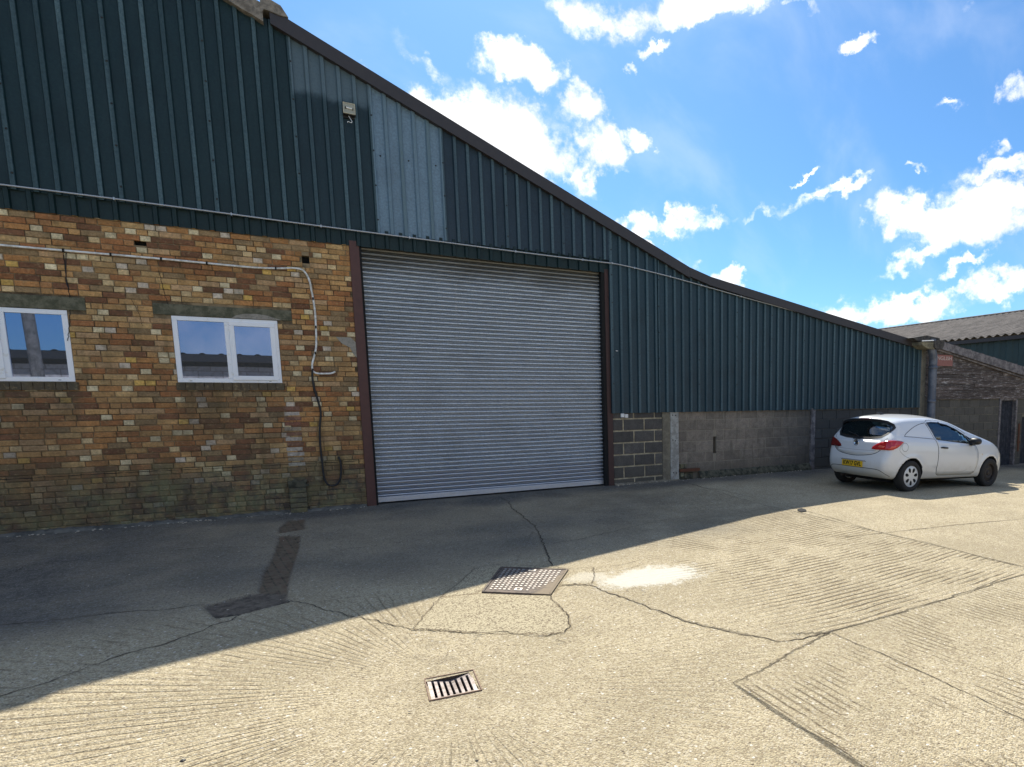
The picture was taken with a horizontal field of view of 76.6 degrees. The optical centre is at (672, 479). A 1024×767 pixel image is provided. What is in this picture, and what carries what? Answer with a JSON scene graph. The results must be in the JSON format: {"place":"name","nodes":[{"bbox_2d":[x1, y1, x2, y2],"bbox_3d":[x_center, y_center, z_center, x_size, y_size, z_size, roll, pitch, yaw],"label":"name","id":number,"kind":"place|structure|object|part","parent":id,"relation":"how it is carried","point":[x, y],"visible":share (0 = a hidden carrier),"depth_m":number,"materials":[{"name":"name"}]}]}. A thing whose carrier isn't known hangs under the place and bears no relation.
{"place":"outdoors","nodes":[
{"label":"outdoors","id":0,"kind":"place"},
{"bbox_2d":[0,465,1023,766],"bbox_3d":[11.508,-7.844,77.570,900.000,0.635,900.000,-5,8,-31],"label":"yard","id":1,"kind":"structure","parent":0,"point":[752,625],"depth_m":4.87,"materials":[{"name":"concrete"}]},
{"bbox_2d":[424,669,481,701],"bbox_3d":[-1.421,1.494,4.051,0.316,0.353,0.342,-4,8,-26],"label":"drain grate","id":2,"kind":"object","parent":1,"relation":"in","point":[445,687],"visible":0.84,"depth_m":4.07,"materials":[{"name":"silver metal"}]},
{"bbox_2d":[0,0,926,537],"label":"farm barn","id":3,"kind":"structure","parent":1,"relation":"on","point":[142,392],"depth_m":9.21,"materials":[{"name":"metal"}]},
{"bbox_2d":[0,307,75,381],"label":"window","id":4,"kind":"structure","parent":3,"relation":"in","point":[34,345],"depth_m":7.80,"materials":[{"name":"white plastic"}]},
{"bbox_2d":[0,244,335,374],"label":"white conduit","id":5,"kind":"object","parent":3,"relation":"attached to","point":[134,256],"visible":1,"depth_m":8.46,"materials":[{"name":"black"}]},
{"bbox_2d":[311,368,341,486],"bbox_3d":[-5.252,-0.778,9.487,0.317,1.792,0.040,-5,8,-33],"label":"black cable","id":6,"kind":"object","parent":5,"relation":"hanging from","point":[320,447],"visible":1,"depth_m":9.45,"materials":[{"name":"black rubber"}]},
{"bbox_2d":[171,316,281,382],"bbox_3d":[-6.271,-1.820,8.816,1.215,0.894,0.082,-5,8,-31],"label":"window","id":7,"kind":"structure","parent":3,"relation":"in","point":[207,349],"depth_m":8.79,"materials":[{"name":"white plastic"}]},
{"bbox_2d":[342,101,355,122],"bbox_3d":[-4.762,-5.377,9.167,0.190,0.280,0.127,-5,8,-31],"label":"floodlight","id":8,"kind":"object","parent":3,"relation":"attached to","point":[348,111],"visible":1,"depth_m":9.13,"materials":[{"name":"white metal"}]},
{"bbox_2d":[0,183,797,312],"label":"electrical conduit","id":9,"kind":"object","parent":3,"relation":"attached to","point":[231,214],"visible":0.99,"depth_m":9.23,"materials":[{"name":"silver metal"}]},
{"bbox_2d":[907,335,944,349],"bbox_3d":[6.358,-3.530,16.127,1.060,0.340,0.760,-5,8,-31],"label":"rain hopper","id":10,"kind":"object","parent":3,"relation":"attached to","point":[923,344],"visible":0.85,"depth_m":15.89,"materials":[{"name":"white plastic"}]},
{"bbox_2d":[926,339,937,418],"bbox_3d":[6.740,-1.979,16.329,0.356,3.320,0.232,-7,10,-42],"label":"downpipe","id":11,"kind":"object","parent":3,"relation":"attached to","point":[932,379],"visible":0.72,"depth_m":16.23,"materials":[{"name":"grey plastic"}]},
{"bbox_2d":[482,566,567,595],"bbox_3d":[-1.478,1.018,6.195,0.741,0.080,0.885,0,7,2],"label":"manhole cover","id":12,"kind":"object","parent":1,"relation":"on","point":[525,581],"visible":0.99,"depth_m":6.13,"materials":[{"name":"silver metal"}]},
{"bbox_2d":[830,412,999,491],"bbox_3d":[5.273,-0.652,13.309,4.031,1.516,2.140,-2,8,-31],"label":"parked car","id":13,"kind":"object","parent":1,"relation":"on","point":[905,452],"visible":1,"depth_m":12.32,"materials":[{"name":"white paint"}]},
{"bbox_3d":[3.786,-1.011,12.370,0.254,0.353,1.322,-2,8,-31],"label":"rear window","id":14,"kind":"part","parent":13,"relation":"part of","materials":[{"name":"black glass"}]},
{"bbox_3d":[5.576,-0.934,12.595,1.260,0.425,0.201,-2,8,-31],"label":"side window","id":15,"kind":"part","parent":13,"relation":"part of","materials":[{"name":"blue glass"}]},
{"bbox_3d":[5.752,-0.446,12.634,1.353,0.717,0.058,-2,8,-31],"label":"door","id":16,"kind":"part","parent":13,"relation":"part of","materials":[{"name":"white paint"}]},
{"bbox_2d":[879,309,1023,365],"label":"barn","id":17,"kind":"structure","parent":1,"relation":"on","point":[999,335],"depth_m":27.45,"materials":[{"name":"metal"}]},
{"bbox_2d":[924,341,1023,465],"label":"shed","id":18,"kind":"structure","parent":1,"relation":"on","point":[980,395],"depth_m":17.87,"materials":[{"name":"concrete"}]},
{"bbox_2d":[937,355,952,365],"bbox_3d":[7.259,-3.197,16.739,0.780,0.290,0.028,-5,8,-31],"label":"shed sign","id":19,"kind":"object","parent":18,"relation":"attached to","point":[945,360],"visible":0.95,"depth_m":16.77,"materials":[{"name":"red"}]},
{"bbox_2d":[999,400,1012,464],"bbox_3d":[9.942,-1.305,18.789,0.740,2.160,0.052,-5,8,-31],"label":"door","id":20,"kind":"structure","parent":18,"relation":"in","point":[1006,405],"depth_m":18.79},
{"bbox_2d":[1019,417,1023,463],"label":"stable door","id":21,"kind":"structure","parent":18,"relation":"in","point":[1022,428],"depth_m":19.30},
{"bbox_2d":[258,0,1023,328],"label":"sky","id":22,"kind":"structure","parent":0,"point":[860,161],"materials":[{"name":"blue"}]}
]}

